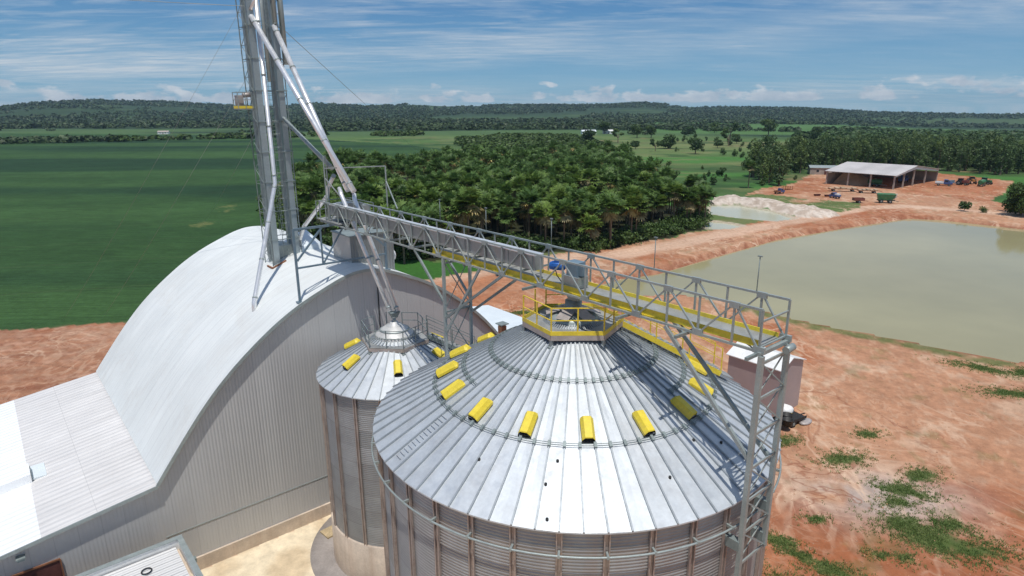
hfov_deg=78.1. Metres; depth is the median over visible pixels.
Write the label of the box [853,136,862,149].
eucalyptus tree
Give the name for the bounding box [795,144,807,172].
eucalyptus tree
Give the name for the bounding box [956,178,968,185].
tractor
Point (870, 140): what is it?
eucalyptus tree
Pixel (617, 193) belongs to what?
palm tree
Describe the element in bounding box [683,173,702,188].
palm tree
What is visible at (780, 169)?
eucalyptus tree
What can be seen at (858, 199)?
farm trailer
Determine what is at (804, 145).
eucalyptus tree
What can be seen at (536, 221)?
palm tree
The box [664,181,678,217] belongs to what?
palm tree
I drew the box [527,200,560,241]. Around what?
palm tree
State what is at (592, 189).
palm tree
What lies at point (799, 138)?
eucalyptus tree
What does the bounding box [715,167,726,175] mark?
meadow shrub
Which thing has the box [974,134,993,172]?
eucalyptus tree
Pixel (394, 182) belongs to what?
palm tree
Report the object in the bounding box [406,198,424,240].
palm tree
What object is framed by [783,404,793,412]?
bulk sack
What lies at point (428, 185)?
palm tree
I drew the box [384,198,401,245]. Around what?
palm tree
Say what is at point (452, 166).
dry grove fronds
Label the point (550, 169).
palm tree
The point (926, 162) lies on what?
eucalyptus tree
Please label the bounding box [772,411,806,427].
utility trailer
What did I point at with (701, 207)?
palm tree
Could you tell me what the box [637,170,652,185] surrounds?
palm tree
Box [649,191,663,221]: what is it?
palm tree
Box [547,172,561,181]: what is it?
palm tree
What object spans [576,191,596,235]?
palm tree
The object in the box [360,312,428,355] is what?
silo platform
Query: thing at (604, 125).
meadow tree
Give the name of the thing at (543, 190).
palm tree
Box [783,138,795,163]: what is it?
eucalyptus tree
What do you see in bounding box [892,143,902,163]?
eucalyptus tree
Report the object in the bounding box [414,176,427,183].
palm tree
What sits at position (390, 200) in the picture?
palm tree
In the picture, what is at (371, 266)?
grain spout
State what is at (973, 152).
eucalyptus tree
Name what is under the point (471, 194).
palm tree
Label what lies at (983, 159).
eucalyptus tree
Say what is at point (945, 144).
eucalyptus tree
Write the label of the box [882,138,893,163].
eucalyptus tree
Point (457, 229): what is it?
palm tree
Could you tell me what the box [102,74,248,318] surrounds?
guy wire
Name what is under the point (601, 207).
palm tree
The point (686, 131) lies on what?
meadow tree
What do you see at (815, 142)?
eucalyptus tree
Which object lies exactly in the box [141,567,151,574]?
rubber ring
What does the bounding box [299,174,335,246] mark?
grain spout
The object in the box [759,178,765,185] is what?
meadow shrub
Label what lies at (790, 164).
eucalyptus tree
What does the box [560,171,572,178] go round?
palm tree
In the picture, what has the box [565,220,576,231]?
palm tree
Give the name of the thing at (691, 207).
palm tree
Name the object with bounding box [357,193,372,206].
palm tree
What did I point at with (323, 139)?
grain spout
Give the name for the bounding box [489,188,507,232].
palm tree
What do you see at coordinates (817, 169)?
store
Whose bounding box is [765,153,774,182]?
eucalyptus tree
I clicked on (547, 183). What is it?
palm tree
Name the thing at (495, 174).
palm tree
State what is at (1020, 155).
eucalyptus tree
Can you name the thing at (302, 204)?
palm tree
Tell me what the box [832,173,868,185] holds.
grain heap
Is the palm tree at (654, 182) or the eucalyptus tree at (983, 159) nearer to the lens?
the palm tree at (654, 182)
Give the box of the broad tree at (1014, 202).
[1001,182,1023,214]
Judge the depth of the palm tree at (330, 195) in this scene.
140.13 m
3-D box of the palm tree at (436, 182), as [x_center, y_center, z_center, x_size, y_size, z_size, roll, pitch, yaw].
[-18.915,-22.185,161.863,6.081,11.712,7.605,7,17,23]
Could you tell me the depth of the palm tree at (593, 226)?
124.67 m
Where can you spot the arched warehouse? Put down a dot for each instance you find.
(207, 376)
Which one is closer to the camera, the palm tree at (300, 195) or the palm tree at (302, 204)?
the palm tree at (302, 204)
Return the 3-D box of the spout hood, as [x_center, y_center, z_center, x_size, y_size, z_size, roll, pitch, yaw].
[-16.026,-3.602,49.226,2.700,1.350,3.200,-13,20,-38]
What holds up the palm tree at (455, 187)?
on the ground
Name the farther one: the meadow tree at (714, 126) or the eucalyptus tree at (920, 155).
the meadow tree at (714, 126)
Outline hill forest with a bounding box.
[0,98,1023,127]
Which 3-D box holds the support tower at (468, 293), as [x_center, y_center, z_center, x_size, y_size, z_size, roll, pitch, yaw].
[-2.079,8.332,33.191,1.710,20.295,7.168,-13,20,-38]
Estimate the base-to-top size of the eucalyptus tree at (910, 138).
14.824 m
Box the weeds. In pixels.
[506,308,1023,575]
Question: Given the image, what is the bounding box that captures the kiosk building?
[726,342,806,416]
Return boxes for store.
[807,165,836,174]
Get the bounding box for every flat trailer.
[828,187,856,191]
[857,188,881,192]
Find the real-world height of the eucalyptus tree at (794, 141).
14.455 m
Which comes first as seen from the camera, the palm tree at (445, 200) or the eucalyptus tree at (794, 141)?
the palm tree at (445, 200)
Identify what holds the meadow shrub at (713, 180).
on the ground
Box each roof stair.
[426,315,476,348]
[616,312,733,378]
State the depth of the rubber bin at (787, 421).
55.11 m
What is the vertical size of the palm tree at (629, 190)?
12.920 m
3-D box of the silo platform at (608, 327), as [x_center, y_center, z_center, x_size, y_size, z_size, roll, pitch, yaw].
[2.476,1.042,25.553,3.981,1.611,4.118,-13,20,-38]
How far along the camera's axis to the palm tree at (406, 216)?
114.25 m
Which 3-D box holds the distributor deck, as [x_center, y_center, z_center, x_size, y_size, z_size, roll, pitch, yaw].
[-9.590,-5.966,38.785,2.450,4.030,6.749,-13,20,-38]
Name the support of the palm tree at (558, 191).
on the ground
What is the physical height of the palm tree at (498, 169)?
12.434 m
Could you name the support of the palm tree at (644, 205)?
on the ground
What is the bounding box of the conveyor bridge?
[318,199,791,360]
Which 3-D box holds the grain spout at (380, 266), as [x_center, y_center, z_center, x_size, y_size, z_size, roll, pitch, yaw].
[-8.297,-2.184,38.183,0.527,6.720,4.599,-13,20,-38]
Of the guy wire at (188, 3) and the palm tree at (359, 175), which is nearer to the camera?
the guy wire at (188, 3)
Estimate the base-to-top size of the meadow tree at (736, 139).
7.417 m
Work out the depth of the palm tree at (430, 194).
130.38 m
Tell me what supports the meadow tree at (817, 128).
on the ground
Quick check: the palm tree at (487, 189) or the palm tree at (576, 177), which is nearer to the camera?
the palm tree at (487, 189)
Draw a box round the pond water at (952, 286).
[603,219,1023,362]
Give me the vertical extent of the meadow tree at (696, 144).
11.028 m
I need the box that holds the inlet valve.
[388,311,399,321]
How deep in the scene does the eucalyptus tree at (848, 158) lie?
309.21 m
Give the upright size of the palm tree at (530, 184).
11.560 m
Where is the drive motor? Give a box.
[549,259,588,301]
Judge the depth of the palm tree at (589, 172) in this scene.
172.98 m
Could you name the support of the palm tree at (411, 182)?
on the ground
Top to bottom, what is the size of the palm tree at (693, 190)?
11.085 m
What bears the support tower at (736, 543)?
attached to the grain silo at (513, 451)
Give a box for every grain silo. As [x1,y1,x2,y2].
[316,320,453,575]
[371,298,781,575]
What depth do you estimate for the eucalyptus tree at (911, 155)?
303.85 m
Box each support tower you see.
[413,246,516,355]
[663,322,796,575]
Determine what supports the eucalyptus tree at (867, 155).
on the ground
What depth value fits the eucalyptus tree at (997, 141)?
277.88 m
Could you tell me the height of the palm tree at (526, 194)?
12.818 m
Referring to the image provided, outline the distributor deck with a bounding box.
[315,156,397,224]
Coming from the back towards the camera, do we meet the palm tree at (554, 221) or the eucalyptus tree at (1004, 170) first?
the eucalyptus tree at (1004, 170)
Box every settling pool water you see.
[705,222,739,228]
[711,205,791,220]
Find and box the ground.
[0,101,1023,575]
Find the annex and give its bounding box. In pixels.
[75,534,202,575]
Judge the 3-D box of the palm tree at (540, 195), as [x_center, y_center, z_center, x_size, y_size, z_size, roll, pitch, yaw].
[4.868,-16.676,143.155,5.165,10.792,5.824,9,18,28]
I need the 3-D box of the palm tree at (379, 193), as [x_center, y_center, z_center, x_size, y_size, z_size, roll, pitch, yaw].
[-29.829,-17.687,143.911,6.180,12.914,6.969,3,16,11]
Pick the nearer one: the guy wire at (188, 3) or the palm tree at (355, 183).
the guy wire at (188, 3)
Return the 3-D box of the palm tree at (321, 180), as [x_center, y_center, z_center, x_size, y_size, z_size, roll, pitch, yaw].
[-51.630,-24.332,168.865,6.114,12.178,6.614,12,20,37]
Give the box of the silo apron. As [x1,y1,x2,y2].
[310,517,346,575]
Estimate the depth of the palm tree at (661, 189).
158.64 m
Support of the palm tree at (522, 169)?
on the ground
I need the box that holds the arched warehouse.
[96,226,498,572]
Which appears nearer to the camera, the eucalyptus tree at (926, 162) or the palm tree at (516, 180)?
the palm tree at (516, 180)
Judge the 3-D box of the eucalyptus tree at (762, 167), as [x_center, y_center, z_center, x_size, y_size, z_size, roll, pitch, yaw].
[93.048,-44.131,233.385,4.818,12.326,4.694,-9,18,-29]
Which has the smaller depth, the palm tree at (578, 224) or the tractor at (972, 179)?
the palm tree at (578, 224)
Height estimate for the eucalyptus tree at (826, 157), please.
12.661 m
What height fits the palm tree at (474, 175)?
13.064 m
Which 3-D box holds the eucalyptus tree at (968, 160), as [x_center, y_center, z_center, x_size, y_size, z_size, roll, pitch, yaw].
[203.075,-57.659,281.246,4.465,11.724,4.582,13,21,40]
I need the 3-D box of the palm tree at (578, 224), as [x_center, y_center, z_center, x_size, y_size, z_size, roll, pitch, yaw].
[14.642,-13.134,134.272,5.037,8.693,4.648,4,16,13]
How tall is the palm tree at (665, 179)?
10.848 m
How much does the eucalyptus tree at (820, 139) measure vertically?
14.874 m
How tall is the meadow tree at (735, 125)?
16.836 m
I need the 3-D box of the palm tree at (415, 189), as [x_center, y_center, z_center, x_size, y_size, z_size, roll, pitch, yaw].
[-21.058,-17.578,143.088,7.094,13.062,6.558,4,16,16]
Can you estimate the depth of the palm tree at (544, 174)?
171.65 m
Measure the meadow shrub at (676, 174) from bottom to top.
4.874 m
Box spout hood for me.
[286,230,327,251]
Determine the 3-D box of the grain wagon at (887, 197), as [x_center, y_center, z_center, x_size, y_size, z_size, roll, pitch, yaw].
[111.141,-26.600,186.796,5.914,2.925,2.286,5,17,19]
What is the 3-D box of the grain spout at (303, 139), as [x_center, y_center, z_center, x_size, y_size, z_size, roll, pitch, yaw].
[-13.748,-9.764,42.231,0.319,3.252,7.404,-13,20,-38]
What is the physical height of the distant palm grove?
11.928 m
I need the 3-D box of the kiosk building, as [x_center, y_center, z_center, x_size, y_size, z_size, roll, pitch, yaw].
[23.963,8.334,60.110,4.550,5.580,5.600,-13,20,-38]
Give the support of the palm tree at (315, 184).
on the ground
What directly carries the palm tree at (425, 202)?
on the ground
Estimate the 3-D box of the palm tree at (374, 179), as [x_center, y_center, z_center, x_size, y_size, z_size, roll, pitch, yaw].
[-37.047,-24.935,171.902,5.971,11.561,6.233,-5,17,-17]
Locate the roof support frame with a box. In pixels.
[291,223,390,303]
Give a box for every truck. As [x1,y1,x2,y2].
[774,188,784,193]
[829,192,840,198]
[898,175,908,182]
[935,179,952,185]
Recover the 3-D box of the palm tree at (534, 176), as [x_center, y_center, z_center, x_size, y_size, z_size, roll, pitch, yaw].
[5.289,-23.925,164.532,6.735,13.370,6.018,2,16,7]
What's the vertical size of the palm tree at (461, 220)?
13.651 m
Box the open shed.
[825,162,938,189]
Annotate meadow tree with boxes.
[581,129,595,139]
[598,121,609,133]
[611,128,623,142]
[630,124,644,137]
[630,140,639,148]
[645,125,656,137]
[650,139,661,150]
[658,133,678,148]
[680,125,695,135]
[687,137,704,153]
[708,121,721,132]
[713,139,723,147]
[720,128,736,145]
[724,122,739,137]
[731,135,741,143]
[760,118,778,135]
[808,131,821,139]
[809,126,822,133]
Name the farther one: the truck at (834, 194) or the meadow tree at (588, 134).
the meadow tree at (588, 134)
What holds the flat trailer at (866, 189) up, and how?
on the ground
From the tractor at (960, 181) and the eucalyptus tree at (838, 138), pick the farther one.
the eucalyptus tree at (838, 138)
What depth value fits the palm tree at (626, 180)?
161.68 m
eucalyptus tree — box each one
[745,138,760,176]
[749,142,761,177]
[754,148,765,179]
[759,152,768,182]
[761,134,771,165]
[764,144,780,181]
[765,134,777,147]
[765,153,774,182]
[772,148,788,185]
[777,144,791,179]
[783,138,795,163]
[785,148,792,174]
[789,138,797,168]
[794,137,808,168]
[795,134,806,164]
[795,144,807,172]
[804,144,810,168]
[806,144,816,164]
[811,138,819,164]
[814,136,824,164]
[814,141,824,164]
[822,141,831,164]
[823,134,833,160]
[829,140,840,164]
[831,136,841,164]
[836,136,848,164]
[843,137,855,161]
[852,141,862,161]
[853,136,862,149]
[858,138,870,161]
[863,143,873,162]
[867,134,877,162]
[868,144,878,162]
[876,139,887,163]
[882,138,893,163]
[890,140,896,163]
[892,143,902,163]
[897,133,908,144]
[898,141,909,164]
[900,136,912,164]
[905,140,915,164]
[911,134,922,164]
[913,137,927,169]
[916,131,931,158]
[923,144,932,166]
[930,137,941,155]
[930,142,938,166]
[931,136,948,168]
[934,141,947,165]
[939,142,950,167]
[941,134,959,170]
[949,148,958,170]
[954,145,967,171]
[961,148,971,169]
[963,145,973,170]
[968,130,976,148]
[970,139,981,166]
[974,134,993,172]
[974,140,991,168]
[976,143,990,173]
[986,143,997,171]
[989,135,1000,170]
[990,145,1004,173]
[993,141,1012,174]
[999,135,1018,172]
[1004,141,1016,173]
[1013,139,1021,164]
[1014,148,1023,173]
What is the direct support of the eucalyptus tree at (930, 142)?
on the ground
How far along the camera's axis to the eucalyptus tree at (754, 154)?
254.34 m
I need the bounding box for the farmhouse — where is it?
[157,131,169,133]
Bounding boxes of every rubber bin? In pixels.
[782,417,793,426]
[783,412,792,417]
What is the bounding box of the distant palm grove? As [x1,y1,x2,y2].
[279,139,674,188]
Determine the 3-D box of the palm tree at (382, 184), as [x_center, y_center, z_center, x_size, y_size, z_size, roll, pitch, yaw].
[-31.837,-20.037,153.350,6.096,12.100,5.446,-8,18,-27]
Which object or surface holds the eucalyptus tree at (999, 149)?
on the ground
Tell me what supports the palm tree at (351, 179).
on the ground
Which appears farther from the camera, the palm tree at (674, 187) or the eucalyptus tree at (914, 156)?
the eucalyptus tree at (914, 156)
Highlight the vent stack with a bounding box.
[495,321,508,333]
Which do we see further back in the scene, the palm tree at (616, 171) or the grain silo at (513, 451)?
the palm tree at (616, 171)
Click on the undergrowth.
(625, 235)
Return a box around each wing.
[0,372,165,575]
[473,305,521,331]
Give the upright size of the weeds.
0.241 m
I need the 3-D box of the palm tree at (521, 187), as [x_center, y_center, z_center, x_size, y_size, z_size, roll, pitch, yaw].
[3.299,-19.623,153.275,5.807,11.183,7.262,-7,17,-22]
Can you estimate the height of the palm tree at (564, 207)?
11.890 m
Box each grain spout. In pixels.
[249,14,355,192]
[252,0,276,311]
[272,24,349,191]
[281,116,332,169]
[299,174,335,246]
[337,187,391,311]
[352,193,399,311]
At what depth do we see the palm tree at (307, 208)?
134.90 m
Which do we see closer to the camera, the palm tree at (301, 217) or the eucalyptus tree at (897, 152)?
the palm tree at (301, 217)
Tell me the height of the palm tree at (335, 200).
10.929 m
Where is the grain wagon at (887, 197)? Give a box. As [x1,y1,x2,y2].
[876,193,897,203]
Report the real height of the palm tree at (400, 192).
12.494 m
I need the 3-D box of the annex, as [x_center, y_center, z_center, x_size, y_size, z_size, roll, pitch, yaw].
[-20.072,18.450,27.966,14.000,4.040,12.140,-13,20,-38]
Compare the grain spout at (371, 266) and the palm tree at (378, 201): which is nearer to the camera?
the grain spout at (371, 266)
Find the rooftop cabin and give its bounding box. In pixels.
[330,227,395,269]
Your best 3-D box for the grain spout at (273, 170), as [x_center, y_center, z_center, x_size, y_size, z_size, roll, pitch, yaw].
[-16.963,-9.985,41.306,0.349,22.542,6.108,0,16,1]
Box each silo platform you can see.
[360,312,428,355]
[520,289,625,348]
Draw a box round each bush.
[958,201,971,209]
[979,206,988,212]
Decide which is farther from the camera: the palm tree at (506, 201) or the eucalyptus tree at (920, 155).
the eucalyptus tree at (920, 155)
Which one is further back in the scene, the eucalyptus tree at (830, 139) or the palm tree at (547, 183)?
the eucalyptus tree at (830, 139)
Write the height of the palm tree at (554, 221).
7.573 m
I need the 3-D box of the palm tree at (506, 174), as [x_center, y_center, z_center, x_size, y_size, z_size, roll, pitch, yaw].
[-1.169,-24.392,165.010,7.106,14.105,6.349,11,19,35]
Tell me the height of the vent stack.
2.060 m
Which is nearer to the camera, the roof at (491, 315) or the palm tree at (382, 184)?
the roof at (491, 315)
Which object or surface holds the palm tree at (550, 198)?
on the ground
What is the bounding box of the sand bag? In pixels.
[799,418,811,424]
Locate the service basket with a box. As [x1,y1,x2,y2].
[232,92,253,109]
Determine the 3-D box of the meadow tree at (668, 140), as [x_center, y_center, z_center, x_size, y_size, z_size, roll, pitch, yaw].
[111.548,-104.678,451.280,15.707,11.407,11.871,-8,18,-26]
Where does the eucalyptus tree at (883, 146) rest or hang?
on the ground
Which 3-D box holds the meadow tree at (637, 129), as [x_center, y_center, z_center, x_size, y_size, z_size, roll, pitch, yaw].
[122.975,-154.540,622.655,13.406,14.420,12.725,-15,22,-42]
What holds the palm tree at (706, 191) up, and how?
on the ground
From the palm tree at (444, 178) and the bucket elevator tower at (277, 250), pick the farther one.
the palm tree at (444, 178)
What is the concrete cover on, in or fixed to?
on the silo apron
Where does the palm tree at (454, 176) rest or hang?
on the ground
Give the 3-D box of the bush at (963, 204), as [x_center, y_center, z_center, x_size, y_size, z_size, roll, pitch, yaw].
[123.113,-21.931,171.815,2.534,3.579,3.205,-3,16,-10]
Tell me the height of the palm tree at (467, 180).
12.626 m
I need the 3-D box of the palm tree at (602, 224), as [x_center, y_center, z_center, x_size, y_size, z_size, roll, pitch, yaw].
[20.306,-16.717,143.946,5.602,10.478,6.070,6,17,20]
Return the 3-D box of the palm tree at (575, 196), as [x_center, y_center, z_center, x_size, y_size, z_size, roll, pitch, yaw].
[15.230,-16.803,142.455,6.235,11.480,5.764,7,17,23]
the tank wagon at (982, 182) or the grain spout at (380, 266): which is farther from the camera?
the tank wagon at (982, 182)
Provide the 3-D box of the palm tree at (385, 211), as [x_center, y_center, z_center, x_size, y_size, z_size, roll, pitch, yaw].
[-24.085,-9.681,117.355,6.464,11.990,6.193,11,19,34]
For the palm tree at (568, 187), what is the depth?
153.55 m
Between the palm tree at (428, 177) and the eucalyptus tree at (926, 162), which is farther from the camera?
the eucalyptus tree at (926, 162)
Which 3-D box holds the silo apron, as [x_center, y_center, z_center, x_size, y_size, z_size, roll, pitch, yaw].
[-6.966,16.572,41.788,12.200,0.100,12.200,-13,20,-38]
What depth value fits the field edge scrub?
147.82 m
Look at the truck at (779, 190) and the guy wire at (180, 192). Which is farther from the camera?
the truck at (779, 190)
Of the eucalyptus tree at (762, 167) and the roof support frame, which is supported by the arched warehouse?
the roof support frame
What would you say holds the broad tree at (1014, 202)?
on the ground
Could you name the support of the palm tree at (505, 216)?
on the ground
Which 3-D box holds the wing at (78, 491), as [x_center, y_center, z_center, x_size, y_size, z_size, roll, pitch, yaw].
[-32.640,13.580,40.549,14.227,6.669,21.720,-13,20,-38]
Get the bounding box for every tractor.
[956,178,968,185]
[967,176,976,183]
[981,177,992,184]
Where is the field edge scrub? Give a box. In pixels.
[255,190,332,245]
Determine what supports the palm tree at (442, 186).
on the ground
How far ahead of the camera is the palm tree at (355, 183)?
143.16 m
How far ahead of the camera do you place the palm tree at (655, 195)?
156.32 m
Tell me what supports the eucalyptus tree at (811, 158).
on the ground
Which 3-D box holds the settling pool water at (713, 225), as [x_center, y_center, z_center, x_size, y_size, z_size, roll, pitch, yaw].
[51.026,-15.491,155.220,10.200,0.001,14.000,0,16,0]
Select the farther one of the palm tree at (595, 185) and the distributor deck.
the palm tree at (595, 185)
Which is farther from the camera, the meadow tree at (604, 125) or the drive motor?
the meadow tree at (604, 125)
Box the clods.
[496,248,1016,575]
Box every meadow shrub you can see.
[672,170,680,179]
[710,174,716,184]
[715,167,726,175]
[720,147,726,154]
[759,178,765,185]
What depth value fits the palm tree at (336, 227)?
120.97 m
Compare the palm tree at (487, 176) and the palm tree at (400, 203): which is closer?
the palm tree at (400, 203)
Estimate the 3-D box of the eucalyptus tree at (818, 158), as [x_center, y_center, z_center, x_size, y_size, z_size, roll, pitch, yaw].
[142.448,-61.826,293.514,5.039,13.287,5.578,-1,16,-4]
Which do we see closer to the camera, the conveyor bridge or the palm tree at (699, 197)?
the conveyor bridge
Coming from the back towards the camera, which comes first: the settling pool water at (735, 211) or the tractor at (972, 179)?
the tractor at (972, 179)
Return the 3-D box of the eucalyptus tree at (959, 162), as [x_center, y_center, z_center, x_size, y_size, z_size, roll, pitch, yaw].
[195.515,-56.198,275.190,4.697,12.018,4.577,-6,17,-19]
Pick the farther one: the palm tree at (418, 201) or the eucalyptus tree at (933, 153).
the eucalyptus tree at (933, 153)
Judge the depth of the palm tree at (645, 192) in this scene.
144.70 m
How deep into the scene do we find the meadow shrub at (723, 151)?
384.55 m
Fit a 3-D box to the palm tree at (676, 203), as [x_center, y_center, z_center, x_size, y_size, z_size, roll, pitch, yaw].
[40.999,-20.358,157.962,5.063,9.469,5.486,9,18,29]
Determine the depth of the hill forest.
2043.70 m
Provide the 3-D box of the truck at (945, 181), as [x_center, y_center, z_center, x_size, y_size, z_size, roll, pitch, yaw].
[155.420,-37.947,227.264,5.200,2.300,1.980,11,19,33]
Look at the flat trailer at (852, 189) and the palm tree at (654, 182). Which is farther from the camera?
the flat trailer at (852, 189)
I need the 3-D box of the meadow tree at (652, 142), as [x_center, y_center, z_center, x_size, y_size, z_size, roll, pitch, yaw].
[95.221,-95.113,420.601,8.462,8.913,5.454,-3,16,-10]
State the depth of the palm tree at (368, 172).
176.42 m
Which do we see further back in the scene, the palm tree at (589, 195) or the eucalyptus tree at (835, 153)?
the eucalyptus tree at (835, 153)
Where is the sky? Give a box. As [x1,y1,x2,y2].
[0,0,1023,113]
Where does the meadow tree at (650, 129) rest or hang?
on the ground
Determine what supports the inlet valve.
attached to the grain silo at (356, 380)
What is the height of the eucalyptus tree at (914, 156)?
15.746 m
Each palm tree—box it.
[293,178,313,193]
[294,186,310,198]
[295,194,315,218]
[295,197,304,227]
[297,177,324,220]
[299,199,317,225]
[300,202,315,224]
[310,175,324,199]
[311,201,331,233]
[316,189,339,233]
[318,162,333,176]
[319,182,341,196]
[327,165,348,176]
[327,195,338,229]
[330,224,348,230]
[336,174,359,184]
[340,193,360,205]
[341,180,361,195]
[350,170,369,184]
[351,166,364,172]
[357,181,380,199]
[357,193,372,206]
[358,168,372,180]
[364,184,385,197]
[367,176,383,183]
[367,196,385,208]
[371,203,394,216]
[374,181,390,190]
[382,190,398,204]
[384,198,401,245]
[387,177,407,196]
[389,199,416,244]
[391,183,409,201]
[392,206,418,263]
[398,205,423,255]
[404,181,425,201]
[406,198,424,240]
[408,178,422,185]
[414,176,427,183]
[417,201,443,217]
[419,181,433,195]
[419,187,446,209]
[419,206,443,257]
[420,203,445,228]
[424,173,431,181]
[426,179,443,189]
[427,169,445,182]
[437,175,452,182]
[438,181,453,220]
[440,191,455,211]
[442,215,466,232]
[444,192,480,233]
[446,169,458,175]
[447,183,462,193]
[448,172,462,185]
[451,185,484,234]
[458,174,476,187]
[465,170,481,186]
[470,211,493,227]
[472,190,499,238]
[475,185,497,235]
[476,178,496,226]
[478,172,497,184]
[482,170,499,178]
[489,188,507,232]
[490,167,501,173]
[490,180,515,230]
[490,212,495,228]
[494,205,516,231]
[495,167,516,186]
[498,195,517,232]
[505,173,524,221]
[513,198,525,233]
[514,187,541,235]
[515,167,531,175]
[515,185,533,224]
[516,179,532,198]
[516,197,532,237]
[524,171,542,216]
[527,184,547,228]
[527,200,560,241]
[530,200,550,235]
[534,191,544,232]
[537,177,554,225]
[538,170,550,179]
[542,167,560,175]
[543,194,555,235]
[544,160,562,174]
[545,183,569,231]
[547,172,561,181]
[550,213,561,236]
[552,196,577,242]
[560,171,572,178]
[561,163,580,177]
[561,177,577,189]
[562,183,576,188]
[565,185,576,191]
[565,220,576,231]
[567,205,581,239]
[569,173,583,187]
[569,187,584,233]
[573,206,585,236]
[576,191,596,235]
[577,168,598,185]
[577,211,604,242]
[578,198,602,232]
[585,185,599,194]
[586,178,603,193]
[589,199,603,228]
[592,194,623,236]
[594,195,602,231]
[596,169,620,192]
[596,191,626,248]
[599,185,617,223]
[600,217,608,231]
[601,166,618,175]
[614,192,621,227]
[617,175,639,189]
[618,167,639,179]
[619,183,639,225]
[619,197,628,228]
[620,191,647,240]
[622,194,651,236]
[635,179,644,187]
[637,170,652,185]
[638,186,654,223]
[645,178,663,219]
[645,188,656,221]
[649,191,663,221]
[654,180,669,219]
[656,194,672,222]
[661,176,672,211]
[664,180,689,222]
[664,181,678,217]
[672,195,682,218]
[677,186,700,221]
[681,192,700,221]
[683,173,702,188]
[688,179,711,199]
[693,183,704,216]
[695,194,709,211]
[697,183,719,218]
[743,159,758,187]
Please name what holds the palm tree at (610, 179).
on the ground
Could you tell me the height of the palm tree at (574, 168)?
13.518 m
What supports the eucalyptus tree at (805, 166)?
on the ground
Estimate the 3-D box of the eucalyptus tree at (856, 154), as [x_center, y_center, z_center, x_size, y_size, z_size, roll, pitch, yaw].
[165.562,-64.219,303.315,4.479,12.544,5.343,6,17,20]
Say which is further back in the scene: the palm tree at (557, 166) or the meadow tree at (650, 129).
the meadow tree at (650, 129)
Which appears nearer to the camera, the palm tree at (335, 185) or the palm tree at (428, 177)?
the palm tree at (335, 185)
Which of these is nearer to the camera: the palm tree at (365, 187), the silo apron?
the silo apron
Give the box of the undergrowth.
[394,206,713,261]
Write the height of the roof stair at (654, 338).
3.932 m
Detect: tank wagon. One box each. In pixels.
[867,178,886,186]
[977,179,986,186]
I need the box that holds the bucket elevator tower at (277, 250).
[235,0,301,265]
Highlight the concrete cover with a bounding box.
[320,525,332,538]
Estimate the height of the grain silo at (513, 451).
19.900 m
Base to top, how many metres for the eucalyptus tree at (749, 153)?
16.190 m
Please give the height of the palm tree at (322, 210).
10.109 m
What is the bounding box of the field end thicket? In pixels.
[104,129,424,140]
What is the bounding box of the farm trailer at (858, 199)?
[852,197,864,202]
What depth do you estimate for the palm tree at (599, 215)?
134.93 m
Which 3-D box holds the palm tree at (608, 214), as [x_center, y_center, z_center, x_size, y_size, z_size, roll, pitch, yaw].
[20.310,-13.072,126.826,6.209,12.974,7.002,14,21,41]
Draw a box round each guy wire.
[62,5,242,321]
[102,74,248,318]
[133,0,239,5]
[286,32,422,155]
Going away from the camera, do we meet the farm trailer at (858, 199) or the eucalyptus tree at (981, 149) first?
the farm trailer at (858, 199)
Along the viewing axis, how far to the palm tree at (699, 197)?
153.20 m
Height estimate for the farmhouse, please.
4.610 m
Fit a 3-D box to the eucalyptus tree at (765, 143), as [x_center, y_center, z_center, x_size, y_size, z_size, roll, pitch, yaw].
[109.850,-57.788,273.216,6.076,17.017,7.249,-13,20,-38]
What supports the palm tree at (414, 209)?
on the ground
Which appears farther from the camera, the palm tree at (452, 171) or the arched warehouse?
the palm tree at (452, 171)
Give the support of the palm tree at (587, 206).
on the ground
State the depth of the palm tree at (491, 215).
149.17 m
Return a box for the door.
[18,561,62,575]
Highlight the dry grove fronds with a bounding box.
[303,146,658,184]
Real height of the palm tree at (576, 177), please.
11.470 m
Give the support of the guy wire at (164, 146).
attached to the ground
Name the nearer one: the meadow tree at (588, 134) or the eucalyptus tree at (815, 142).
the eucalyptus tree at (815, 142)
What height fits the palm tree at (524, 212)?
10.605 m
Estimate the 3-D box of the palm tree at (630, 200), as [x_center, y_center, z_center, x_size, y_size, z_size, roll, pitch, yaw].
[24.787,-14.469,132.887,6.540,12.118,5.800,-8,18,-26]
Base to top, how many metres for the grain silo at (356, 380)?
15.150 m
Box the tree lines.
[0,116,1021,143]
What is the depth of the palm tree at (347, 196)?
133.12 m
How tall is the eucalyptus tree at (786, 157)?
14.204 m
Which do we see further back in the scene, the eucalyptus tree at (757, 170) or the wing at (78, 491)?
the eucalyptus tree at (757, 170)
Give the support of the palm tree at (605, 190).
on the ground
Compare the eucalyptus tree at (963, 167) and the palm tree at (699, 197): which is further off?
the eucalyptus tree at (963, 167)
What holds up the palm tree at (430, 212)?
on the ground
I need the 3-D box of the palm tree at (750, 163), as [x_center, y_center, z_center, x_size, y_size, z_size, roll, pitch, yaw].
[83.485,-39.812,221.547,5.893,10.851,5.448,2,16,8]
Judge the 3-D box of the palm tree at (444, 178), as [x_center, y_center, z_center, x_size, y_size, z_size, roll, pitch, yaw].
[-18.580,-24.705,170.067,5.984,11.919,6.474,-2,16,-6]
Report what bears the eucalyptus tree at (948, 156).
on the ground
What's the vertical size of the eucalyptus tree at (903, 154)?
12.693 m
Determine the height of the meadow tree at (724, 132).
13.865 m
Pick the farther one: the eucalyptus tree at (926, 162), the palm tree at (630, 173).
the eucalyptus tree at (926, 162)

